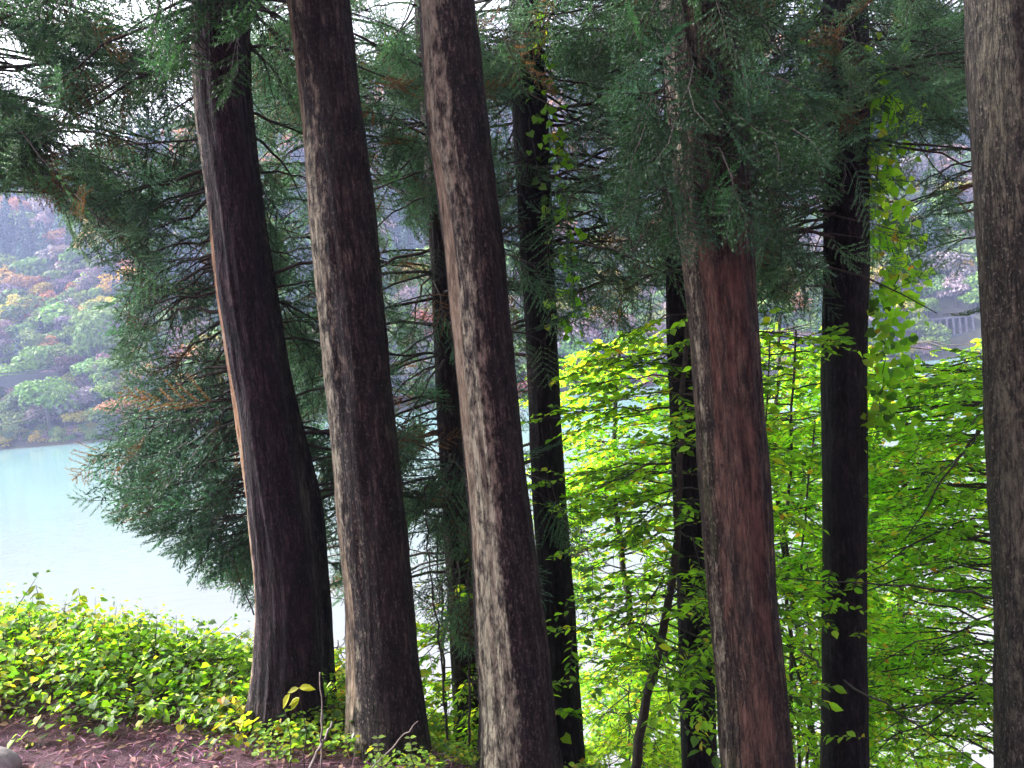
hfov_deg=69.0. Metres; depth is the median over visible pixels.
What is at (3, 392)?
broadleaf tree
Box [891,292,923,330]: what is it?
autumn tree
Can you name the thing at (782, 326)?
conifer tree
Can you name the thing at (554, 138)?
ivy vine
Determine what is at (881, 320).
conifer tree
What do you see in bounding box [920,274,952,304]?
broadleaf tree
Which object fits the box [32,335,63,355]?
autumn tree
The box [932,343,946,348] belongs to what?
broadleaf tree
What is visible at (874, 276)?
autumn tree
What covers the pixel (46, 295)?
autumn tree
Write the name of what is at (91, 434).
broadleaf tree
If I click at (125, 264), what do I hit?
autumn tree
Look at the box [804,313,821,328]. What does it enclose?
broadleaf tree
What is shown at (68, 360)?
thinning tree
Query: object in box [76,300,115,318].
broadleaf tree
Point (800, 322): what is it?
broadleaf tree
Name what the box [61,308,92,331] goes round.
broadleaf tree
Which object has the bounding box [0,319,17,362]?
thinning tree
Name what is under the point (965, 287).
thinning tree
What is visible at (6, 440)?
autumn tree
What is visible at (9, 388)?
thinning tree
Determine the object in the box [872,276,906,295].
thinning tree
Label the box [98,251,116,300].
conifer tree
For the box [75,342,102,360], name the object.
broadleaf tree
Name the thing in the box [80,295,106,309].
autumn tree
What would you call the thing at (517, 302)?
thinning tree
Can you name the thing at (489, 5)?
sky
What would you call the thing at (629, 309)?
broadleaf tree
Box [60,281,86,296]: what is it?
autumn tree
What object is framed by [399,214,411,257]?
conifer tree
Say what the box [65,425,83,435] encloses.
thinning tree
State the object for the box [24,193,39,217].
conifer tree
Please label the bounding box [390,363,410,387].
broadleaf tree
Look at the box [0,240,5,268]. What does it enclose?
conifer tree
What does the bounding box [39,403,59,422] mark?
broadleaf tree
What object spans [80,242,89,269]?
conifer tree
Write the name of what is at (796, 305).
autumn tree
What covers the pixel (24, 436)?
broadleaf tree
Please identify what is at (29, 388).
broadleaf tree
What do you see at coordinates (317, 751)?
dead stick
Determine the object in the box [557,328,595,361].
thinning tree
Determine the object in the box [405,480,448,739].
thin sapling
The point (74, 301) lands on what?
thinning tree
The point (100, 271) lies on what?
thinning tree
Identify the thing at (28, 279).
autumn tree
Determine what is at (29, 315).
autumn tree
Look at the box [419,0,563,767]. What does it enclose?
cedar tree
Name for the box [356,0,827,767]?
cedar tree
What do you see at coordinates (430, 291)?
broadleaf tree
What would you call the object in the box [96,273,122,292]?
autumn tree
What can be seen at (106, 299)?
autumn tree
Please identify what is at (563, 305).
autumn tree
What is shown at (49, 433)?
broadleaf tree
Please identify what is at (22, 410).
broadleaf tree
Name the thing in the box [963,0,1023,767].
cedar tree
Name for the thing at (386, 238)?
conifer tree
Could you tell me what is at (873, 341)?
broadleaf tree
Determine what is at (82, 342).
broadleaf tree
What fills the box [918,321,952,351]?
broadleaf tree
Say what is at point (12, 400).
thinning tree
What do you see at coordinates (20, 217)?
conifer tree
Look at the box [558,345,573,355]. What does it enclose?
broadleaf tree
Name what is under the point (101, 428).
thinning tree
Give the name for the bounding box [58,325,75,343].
broadleaf tree
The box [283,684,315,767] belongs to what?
seedling
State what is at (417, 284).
autumn tree
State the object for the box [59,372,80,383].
autumn tree
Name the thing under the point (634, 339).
broadleaf tree
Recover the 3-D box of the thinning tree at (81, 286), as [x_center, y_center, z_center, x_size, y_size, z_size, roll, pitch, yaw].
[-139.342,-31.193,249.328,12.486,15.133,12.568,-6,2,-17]
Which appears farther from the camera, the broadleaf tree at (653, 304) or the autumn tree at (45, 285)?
the autumn tree at (45, 285)
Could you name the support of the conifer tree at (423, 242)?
on the hills
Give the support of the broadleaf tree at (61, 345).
on the hills
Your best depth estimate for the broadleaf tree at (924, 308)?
207.86 m
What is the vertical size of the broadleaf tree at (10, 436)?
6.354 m
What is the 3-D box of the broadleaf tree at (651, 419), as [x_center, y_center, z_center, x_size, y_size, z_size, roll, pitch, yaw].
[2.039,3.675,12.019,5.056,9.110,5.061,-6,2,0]
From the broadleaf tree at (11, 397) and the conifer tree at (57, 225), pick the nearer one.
the broadleaf tree at (11, 397)
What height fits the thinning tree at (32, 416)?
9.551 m
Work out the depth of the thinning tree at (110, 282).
241.42 m
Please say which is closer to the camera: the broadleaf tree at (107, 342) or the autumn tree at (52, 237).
the broadleaf tree at (107, 342)
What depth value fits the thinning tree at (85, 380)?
209.15 m
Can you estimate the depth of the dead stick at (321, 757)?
4.82 m
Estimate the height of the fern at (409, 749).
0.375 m
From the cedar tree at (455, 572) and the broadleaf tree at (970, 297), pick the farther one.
the broadleaf tree at (970, 297)
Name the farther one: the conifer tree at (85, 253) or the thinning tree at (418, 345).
the conifer tree at (85, 253)
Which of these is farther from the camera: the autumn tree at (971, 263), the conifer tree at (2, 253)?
the conifer tree at (2, 253)
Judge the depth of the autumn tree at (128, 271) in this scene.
242.56 m
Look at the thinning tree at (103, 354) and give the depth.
206.66 m
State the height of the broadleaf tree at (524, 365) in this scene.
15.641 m
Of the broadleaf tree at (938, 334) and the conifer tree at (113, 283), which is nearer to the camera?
the broadleaf tree at (938, 334)
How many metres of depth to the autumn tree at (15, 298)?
239.89 m
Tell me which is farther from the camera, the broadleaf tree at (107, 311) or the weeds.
the broadleaf tree at (107, 311)
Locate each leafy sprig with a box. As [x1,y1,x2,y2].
[28,585,48,611]
[72,588,89,621]
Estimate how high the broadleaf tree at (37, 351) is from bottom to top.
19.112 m
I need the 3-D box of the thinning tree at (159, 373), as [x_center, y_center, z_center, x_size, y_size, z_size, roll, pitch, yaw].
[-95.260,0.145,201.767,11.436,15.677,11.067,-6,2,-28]
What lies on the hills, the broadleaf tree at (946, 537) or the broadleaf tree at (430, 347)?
the broadleaf tree at (430, 347)
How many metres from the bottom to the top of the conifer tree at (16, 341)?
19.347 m
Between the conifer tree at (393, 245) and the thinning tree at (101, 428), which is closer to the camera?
the thinning tree at (101, 428)
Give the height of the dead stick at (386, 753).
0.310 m
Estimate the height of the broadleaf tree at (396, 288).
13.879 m
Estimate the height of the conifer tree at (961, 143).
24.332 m
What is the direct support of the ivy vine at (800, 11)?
attached to the cedar tree at (845, 452)
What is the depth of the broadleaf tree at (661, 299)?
227.79 m
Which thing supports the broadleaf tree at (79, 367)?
on the hills
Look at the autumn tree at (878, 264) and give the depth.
222.82 m
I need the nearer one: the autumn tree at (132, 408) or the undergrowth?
the undergrowth
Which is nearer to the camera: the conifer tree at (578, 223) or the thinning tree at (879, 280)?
the thinning tree at (879, 280)
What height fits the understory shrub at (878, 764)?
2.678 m
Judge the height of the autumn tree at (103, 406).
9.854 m
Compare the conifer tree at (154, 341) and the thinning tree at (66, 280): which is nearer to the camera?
the conifer tree at (154, 341)
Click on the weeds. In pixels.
(464, 755)
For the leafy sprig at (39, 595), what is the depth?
6.90 m
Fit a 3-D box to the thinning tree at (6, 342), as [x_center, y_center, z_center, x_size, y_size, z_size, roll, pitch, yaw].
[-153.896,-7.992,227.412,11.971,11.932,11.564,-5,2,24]
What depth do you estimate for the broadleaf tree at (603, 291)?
229.29 m
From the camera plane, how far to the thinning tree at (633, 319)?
215.44 m
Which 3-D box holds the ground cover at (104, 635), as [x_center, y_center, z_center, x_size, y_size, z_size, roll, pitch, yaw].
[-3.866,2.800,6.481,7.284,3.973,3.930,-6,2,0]
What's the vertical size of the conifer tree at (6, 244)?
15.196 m
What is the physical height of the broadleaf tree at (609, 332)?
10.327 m
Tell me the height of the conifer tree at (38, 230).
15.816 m
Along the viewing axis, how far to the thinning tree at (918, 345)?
201.30 m
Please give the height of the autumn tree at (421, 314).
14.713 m
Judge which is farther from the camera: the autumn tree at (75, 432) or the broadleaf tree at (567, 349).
the broadleaf tree at (567, 349)
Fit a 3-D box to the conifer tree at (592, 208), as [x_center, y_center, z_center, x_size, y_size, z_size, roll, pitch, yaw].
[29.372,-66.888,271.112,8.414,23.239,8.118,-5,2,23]
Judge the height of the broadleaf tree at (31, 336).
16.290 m
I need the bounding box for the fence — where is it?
[923,314,975,338]
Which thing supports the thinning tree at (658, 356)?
on the hills
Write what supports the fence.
on the hills
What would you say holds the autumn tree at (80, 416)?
on the hills
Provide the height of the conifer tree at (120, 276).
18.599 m
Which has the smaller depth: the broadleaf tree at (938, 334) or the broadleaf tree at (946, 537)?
the broadleaf tree at (946, 537)
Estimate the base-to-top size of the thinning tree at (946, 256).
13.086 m
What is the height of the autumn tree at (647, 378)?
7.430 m
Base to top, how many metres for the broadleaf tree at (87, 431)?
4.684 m
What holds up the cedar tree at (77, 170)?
on the ground at (52, 744)
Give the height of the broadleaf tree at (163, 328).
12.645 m
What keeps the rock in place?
on the ground at (52, 744)
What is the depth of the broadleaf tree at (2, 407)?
202.26 m
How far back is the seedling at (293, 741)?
4.70 m
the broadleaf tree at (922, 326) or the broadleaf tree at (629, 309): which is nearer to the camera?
the broadleaf tree at (922, 326)
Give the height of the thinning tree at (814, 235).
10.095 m
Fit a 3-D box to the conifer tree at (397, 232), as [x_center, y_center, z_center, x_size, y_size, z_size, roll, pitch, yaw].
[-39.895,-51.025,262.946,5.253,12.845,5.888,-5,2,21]
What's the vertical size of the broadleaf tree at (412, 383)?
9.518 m
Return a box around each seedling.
[281,709,299,767]
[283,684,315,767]
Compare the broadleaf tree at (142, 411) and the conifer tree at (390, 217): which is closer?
the broadleaf tree at (142, 411)
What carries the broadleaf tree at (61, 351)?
on the hills
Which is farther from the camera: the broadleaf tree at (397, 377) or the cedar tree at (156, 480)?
the broadleaf tree at (397, 377)
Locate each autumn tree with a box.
[0,273,34,289]
[0,293,39,316]
[0,304,21,324]
[0,436,12,446]
[7,197,32,214]
[19,311,36,326]
[20,275,50,293]
[26,282,56,298]
[26,430,48,442]
[29,276,53,295]
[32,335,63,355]
[33,290,56,308]
[40,228,70,245]
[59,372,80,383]
[59,410,90,424]
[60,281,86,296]
[68,427,84,436]
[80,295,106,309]
[93,399,137,429]
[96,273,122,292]
[101,372,123,380]
[105,296,122,307]
[111,370,151,395]
[116,266,144,282]
[117,260,140,268]
[121,397,147,425]
[123,362,159,396]
[398,261,425,286]
[411,304,432,313]
[412,310,432,335]
[517,381,527,397]
[554,222,576,240]
[556,296,581,315]
[607,285,641,304]
[638,371,659,386]
[762,291,811,311]
[870,266,884,288]
[873,258,887,268]
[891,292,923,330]
[897,189,921,214]
[931,181,970,198]
[950,260,976,270]
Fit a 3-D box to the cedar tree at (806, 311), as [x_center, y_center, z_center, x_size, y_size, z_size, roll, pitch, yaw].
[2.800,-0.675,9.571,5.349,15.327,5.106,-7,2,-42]
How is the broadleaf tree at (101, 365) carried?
on the hills
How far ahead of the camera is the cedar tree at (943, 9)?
8.32 m
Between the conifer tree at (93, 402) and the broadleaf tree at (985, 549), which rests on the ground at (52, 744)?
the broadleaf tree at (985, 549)
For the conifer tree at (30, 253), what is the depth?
275.56 m
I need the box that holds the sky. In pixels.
[0,0,962,153]
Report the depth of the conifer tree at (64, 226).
285.97 m
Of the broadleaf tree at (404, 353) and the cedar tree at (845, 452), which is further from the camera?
the broadleaf tree at (404, 353)
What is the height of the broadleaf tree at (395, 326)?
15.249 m
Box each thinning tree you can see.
[0,282,29,299]
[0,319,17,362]
[0,338,19,363]
[0,389,31,408]
[3,386,15,392]
[21,404,62,428]
[42,431,51,438]
[51,275,74,288]
[51,386,100,422]
[52,354,86,376]
[53,315,79,345]
[55,299,78,308]
[62,294,83,312]
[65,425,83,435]
[70,375,92,386]
[72,268,98,277]
[73,268,108,291]
[87,352,119,377]
[92,261,119,278]
[94,425,112,433]
[97,316,124,335]
[108,279,125,293]
[138,356,178,397]
[393,281,430,309]
[394,362,427,386]
[413,337,431,356]
[509,294,523,312]
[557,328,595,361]
[570,318,595,349]
[581,329,608,347]
[585,309,620,331]
[602,314,636,337]
[639,277,665,297]
[645,322,666,346]
[648,349,666,362]
[787,330,819,356]
[805,235,822,257]
[806,230,818,242]
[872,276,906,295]
[894,156,935,181]
[910,340,929,350]
[916,345,935,354]
[920,251,969,275]
[936,271,973,307]
[945,229,973,246]
[947,188,972,208]
[947,261,977,294]
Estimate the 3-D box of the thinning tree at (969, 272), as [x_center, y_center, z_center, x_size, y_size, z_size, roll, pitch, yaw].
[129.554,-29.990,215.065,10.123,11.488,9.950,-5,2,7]
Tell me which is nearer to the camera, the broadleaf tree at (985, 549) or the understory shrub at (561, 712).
the understory shrub at (561, 712)
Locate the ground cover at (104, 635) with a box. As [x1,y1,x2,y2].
[0,570,466,760]
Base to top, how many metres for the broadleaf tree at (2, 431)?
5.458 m
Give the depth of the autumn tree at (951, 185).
244.37 m
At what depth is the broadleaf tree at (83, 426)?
196.16 m
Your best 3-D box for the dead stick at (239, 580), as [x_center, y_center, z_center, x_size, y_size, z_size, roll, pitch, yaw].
[-2.133,1.482,5.774,0.202,0.657,0.025,-6,2,-10]
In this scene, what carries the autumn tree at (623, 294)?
on the hills
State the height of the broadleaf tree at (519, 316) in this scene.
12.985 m
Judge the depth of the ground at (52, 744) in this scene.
4.94 m
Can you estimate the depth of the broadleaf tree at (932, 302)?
210.14 m
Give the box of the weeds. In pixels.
[250,687,607,767]
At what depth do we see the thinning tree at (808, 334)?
204.88 m
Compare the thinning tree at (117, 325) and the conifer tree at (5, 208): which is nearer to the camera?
the thinning tree at (117, 325)
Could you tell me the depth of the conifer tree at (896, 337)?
204.94 m
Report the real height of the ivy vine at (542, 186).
3.154 m
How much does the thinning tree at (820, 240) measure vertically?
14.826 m
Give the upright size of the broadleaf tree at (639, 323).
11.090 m
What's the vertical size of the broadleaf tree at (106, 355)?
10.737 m
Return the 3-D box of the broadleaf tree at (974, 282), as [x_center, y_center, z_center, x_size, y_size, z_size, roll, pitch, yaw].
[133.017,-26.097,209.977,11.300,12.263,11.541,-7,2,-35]
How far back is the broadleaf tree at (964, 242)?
223.38 m
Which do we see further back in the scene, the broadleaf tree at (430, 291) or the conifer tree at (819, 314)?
the broadleaf tree at (430, 291)
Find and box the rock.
[0,746,22,767]
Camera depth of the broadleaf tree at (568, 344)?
206.97 m
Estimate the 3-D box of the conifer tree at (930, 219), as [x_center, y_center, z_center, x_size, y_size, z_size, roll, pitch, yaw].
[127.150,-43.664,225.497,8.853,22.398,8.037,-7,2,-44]
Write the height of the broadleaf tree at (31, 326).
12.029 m
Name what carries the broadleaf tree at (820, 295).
on the hills
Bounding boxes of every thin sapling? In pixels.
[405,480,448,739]
[451,520,476,760]
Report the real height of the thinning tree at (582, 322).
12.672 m
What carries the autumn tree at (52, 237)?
on the hills
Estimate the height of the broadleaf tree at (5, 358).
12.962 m
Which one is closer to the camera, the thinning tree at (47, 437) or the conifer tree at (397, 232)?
the thinning tree at (47, 437)
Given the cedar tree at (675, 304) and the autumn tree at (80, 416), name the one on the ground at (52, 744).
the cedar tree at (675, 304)
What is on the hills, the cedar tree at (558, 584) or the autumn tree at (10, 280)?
the autumn tree at (10, 280)
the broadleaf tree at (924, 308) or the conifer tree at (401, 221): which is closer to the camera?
the broadleaf tree at (924, 308)
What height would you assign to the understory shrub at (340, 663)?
1.108 m
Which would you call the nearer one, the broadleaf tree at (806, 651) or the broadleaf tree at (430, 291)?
the broadleaf tree at (806, 651)
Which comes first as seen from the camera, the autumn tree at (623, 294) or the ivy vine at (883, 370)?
the ivy vine at (883, 370)
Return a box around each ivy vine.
[520,20,561,343]
[530,11,588,340]
[799,0,821,97]
[861,26,935,452]
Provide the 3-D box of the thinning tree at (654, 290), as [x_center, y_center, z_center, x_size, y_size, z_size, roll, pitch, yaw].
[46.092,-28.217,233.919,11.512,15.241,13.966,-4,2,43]
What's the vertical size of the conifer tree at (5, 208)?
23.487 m
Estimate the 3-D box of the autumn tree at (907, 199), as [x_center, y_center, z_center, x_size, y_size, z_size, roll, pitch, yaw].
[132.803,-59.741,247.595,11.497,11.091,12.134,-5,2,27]
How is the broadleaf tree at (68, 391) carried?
on the hills
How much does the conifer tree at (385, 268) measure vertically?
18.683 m
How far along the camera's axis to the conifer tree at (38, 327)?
229.18 m
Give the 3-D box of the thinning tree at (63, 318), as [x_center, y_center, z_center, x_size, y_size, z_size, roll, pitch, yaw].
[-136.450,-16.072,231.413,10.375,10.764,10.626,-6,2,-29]
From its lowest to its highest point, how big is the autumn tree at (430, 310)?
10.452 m
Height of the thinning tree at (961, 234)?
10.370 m
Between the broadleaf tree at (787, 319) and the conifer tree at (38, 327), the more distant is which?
the conifer tree at (38, 327)
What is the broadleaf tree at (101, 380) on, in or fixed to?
on the hills
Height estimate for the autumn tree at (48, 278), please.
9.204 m
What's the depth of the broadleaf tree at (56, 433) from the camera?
195.31 m
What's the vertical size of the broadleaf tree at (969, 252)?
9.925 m
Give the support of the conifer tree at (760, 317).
on the hills
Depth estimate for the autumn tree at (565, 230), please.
254.73 m
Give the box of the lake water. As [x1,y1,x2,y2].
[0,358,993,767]
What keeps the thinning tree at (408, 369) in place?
on the hills
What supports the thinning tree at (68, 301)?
on the hills
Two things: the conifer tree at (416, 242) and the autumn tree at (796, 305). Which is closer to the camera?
the autumn tree at (796, 305)
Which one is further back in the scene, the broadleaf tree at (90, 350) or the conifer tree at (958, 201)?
the conifer tree at (958, 201)
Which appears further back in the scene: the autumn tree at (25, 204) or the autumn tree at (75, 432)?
the autumn tree at (25, 204)
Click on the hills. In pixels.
(946, 305)
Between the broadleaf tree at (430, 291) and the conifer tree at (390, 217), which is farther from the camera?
the conifer tree at (390, 217)
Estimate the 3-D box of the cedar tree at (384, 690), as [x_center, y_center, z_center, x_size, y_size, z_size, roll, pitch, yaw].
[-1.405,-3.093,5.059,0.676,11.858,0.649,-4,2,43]
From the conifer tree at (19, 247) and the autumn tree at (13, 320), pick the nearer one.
the autumn tree at (13, 320)
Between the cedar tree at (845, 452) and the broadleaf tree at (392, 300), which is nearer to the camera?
the cedar tree at (845, 452)
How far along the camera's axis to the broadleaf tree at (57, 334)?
227.26 m
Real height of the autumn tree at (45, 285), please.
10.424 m
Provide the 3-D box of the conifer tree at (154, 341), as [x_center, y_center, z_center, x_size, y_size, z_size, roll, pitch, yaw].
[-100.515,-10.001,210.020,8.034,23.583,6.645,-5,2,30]
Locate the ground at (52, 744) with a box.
[0,640,473,767]
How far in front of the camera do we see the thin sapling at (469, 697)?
6.09 m
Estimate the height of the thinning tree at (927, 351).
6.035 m
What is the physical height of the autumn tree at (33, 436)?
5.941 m
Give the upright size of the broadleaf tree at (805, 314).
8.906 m
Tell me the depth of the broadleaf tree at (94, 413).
192.58 m
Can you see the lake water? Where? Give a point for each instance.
(46, 522)
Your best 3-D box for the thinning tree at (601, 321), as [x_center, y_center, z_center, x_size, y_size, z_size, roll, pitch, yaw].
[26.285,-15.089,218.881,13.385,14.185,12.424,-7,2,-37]
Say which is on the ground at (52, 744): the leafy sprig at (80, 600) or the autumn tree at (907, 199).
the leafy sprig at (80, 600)
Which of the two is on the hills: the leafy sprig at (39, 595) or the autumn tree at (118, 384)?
the autumn tree at (118, 384)
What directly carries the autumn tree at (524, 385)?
on the hills
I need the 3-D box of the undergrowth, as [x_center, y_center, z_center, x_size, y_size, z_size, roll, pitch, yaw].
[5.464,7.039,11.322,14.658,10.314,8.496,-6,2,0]
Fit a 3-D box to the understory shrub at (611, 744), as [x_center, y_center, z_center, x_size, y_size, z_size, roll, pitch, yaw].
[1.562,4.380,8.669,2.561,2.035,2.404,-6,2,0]
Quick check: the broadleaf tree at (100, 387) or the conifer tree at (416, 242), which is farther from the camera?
the conifer tree at (416, 242)
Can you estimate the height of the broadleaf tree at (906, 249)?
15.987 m
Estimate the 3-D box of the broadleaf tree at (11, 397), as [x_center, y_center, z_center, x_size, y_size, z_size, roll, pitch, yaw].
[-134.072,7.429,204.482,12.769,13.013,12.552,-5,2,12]
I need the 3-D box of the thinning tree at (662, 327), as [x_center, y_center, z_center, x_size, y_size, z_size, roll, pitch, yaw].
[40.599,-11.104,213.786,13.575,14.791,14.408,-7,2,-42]
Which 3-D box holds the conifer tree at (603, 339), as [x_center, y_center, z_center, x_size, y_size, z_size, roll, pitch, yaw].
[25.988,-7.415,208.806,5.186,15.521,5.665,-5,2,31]
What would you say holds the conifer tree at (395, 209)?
on the hills
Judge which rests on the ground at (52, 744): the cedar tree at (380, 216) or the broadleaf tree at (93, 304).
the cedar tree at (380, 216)
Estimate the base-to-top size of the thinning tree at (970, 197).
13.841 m
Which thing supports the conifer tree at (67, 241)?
on the hills
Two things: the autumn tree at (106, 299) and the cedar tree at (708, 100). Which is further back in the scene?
the autumn tree at (106, 299)
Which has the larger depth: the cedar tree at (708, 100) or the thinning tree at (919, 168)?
the thinning tree at (919, 168)
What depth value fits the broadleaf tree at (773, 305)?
213.82 m
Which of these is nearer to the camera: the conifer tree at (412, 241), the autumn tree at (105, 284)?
the autumn tree at (105, 284)
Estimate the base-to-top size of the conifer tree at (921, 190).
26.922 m
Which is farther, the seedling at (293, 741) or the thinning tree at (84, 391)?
the thinning tree at (84, 391)
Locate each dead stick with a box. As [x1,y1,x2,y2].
[219,535,254,614]
[308,722,332,767]
[319,672,322,767]
[371,721,417,767]
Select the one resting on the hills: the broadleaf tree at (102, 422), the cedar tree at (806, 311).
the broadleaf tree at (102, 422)
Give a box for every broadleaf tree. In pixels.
[0,340,34,360]
[0,363,30,390]
[0,387,9,397]
[0,401,21,421]
[0,410,33,440]
[0,429,8,437]
[1,322,52,338]
[1,344,60,375]
[2,389,41,427]
[2,426,22,439]
[12,376,87,429]
[13,406,41,430]
[16,328,62,354]
[21,433,34,440]
[32,421,52,435]
[34,346,83,372]
[34,382,88,430]
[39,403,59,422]
[45,329,71,343]
[47,426,61,436]
[49,426,66,441]
[52,343,70,364]
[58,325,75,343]
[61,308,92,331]
[64,312,121,377]
[69,306,127,330]
[70,356,106,383]
[71,332,114,353]
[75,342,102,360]
[75,422,97,429]
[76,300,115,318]
[82,427,96,434]
[83,401,114,429]
[85,427,104,439]
[86,347,148,399]
[89,379,131,398]
[93,349,123,361]
[93,374,120,398]
[95,416,115,428]
[102,335,141,351]
[126,402,160,422]
[156,314,177,337]
[382,279,418,295]
[383,295,406,321]
[387,332,411,352]
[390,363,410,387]
[391,318,432,340]
[392,348,423,370]
[403,375,429,403]
[418,280,431,301]
[423,336,433,351]
[512,309,524,328]
[514,340,526,379]
[519,330,807,767]
[521,307,880,767]
[558,333,592,367]
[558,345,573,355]
[585,278,619,299]
[599,328,622,342]
[609,334,651,355]
[622,301,652,327]
[627,312,652,331]
[637,300,665,322]
[642,309,665,324]
[643,290,665,303]
[643,330,985,767]
[646,315,943,767]
[758,290,799,332]
[759,310,795,330]
[767,348,993,767]
[770,330,993,767]
[781,315,800,326]
[792,319,819,346]
[793,307,816,321]
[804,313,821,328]
[809,292,822,309]
[869,334,894,350]
[882,245,925,269]
[902,298,930,317]
[905,315,937,340]
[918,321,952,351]
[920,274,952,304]
[924,297,941,317]
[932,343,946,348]
[936,230,975,250]
[946,246,976,259]
[957,290,978,313]
[959,244,976,269]
[960,271,978,289]
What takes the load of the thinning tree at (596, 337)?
on the hills
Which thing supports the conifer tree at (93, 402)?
on the hills
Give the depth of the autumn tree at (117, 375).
204.84 m
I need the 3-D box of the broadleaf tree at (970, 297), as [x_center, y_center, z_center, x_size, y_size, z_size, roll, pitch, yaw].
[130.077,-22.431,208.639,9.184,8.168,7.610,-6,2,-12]
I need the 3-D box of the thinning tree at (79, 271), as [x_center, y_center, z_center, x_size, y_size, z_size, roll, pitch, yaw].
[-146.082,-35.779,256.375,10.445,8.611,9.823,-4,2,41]
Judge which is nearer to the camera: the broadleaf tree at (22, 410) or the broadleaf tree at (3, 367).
the broadleaf tree at (22, 410)
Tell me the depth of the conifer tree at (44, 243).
272.60 m
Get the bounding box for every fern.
[372,735,388,767]
[404,735,420,767]
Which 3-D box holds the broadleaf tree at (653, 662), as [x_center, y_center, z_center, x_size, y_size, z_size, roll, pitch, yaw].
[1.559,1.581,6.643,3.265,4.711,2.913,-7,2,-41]
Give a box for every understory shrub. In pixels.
[334,636,426,709]
[413,532,584,762]
[579,668,719,767]
[870,754,884,767]
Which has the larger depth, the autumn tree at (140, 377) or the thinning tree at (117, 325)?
the thinning tree at (117, 325)
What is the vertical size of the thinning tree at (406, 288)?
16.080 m
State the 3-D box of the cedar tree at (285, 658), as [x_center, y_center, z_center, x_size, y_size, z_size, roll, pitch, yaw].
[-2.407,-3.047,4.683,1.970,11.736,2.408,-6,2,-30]
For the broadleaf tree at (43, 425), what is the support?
on the hills
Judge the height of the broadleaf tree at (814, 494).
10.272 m
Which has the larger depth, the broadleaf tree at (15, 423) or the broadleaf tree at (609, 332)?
the broadleaf tree at (609, 332)
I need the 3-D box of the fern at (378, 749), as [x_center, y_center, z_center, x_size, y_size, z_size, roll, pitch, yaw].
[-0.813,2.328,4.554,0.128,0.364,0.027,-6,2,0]
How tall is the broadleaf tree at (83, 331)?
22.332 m
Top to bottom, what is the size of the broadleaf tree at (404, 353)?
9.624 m
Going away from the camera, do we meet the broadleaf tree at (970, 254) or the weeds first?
the weeds
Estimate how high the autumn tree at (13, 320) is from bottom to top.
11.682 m
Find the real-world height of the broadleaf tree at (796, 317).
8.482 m
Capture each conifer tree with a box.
[0,194,17,241]
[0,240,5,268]
[1,227,12,258]
[12,328,27,366]
[14,241,25,278]
[15,200,33,256]
[22,218,37,258]
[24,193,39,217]
[32,317,47,359]
[35,220,43,251]
[36,221,51,258]
[51,210,65,246]
[54,210,70,229]
[63,226,72,261]
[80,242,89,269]
[88,381,101,421]
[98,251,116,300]
[110,275,117,295]
[118,271,126,301]
[148,310,164,364]
[382,228,395,276]
[382,266,395,308]
[385,200,399,236]
[388,230,405,298]
[393,192,406,221]
[394,196,411,237]
[395,222,403,248]
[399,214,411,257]
[409,211,421,248]
[412,224,420,262]
[417,224,428,254]
[571,205,580,238]
[583,206,591,226]
[585,181,602,222]
[598,330,608,366]
[758,307,766,333]
[773,302,789,360]
[813,297,821,365]
[875,288,886,321]
[891,306,898,341]
[914,184,938,253]
[924,203,944,268]
[953,114,968,168]
[954,179,963,229]
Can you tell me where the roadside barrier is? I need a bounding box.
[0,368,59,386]
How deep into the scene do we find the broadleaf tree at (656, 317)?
218.40 m
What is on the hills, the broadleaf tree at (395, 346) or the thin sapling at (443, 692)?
the broadleaf tree at (395, 346)
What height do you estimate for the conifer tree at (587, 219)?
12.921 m
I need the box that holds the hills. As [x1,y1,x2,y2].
[0,55,981,449]
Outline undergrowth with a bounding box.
[341,669,654,767]
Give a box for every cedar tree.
[0,0,211,298]
[0,0,465,707]
[2,0,327,740]
[108,0,523,646]
[209,0,657,753]
[287,0,432,765]
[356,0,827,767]
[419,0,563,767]
[419,0,979,767]
[517,0,945,338]
[557,0,974,767]
[592,0,848,767]
[790,0,976,297]
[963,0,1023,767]
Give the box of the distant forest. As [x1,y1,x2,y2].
[0,35,979,425]
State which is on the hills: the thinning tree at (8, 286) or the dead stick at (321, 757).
the thinning tree at (8, 286)

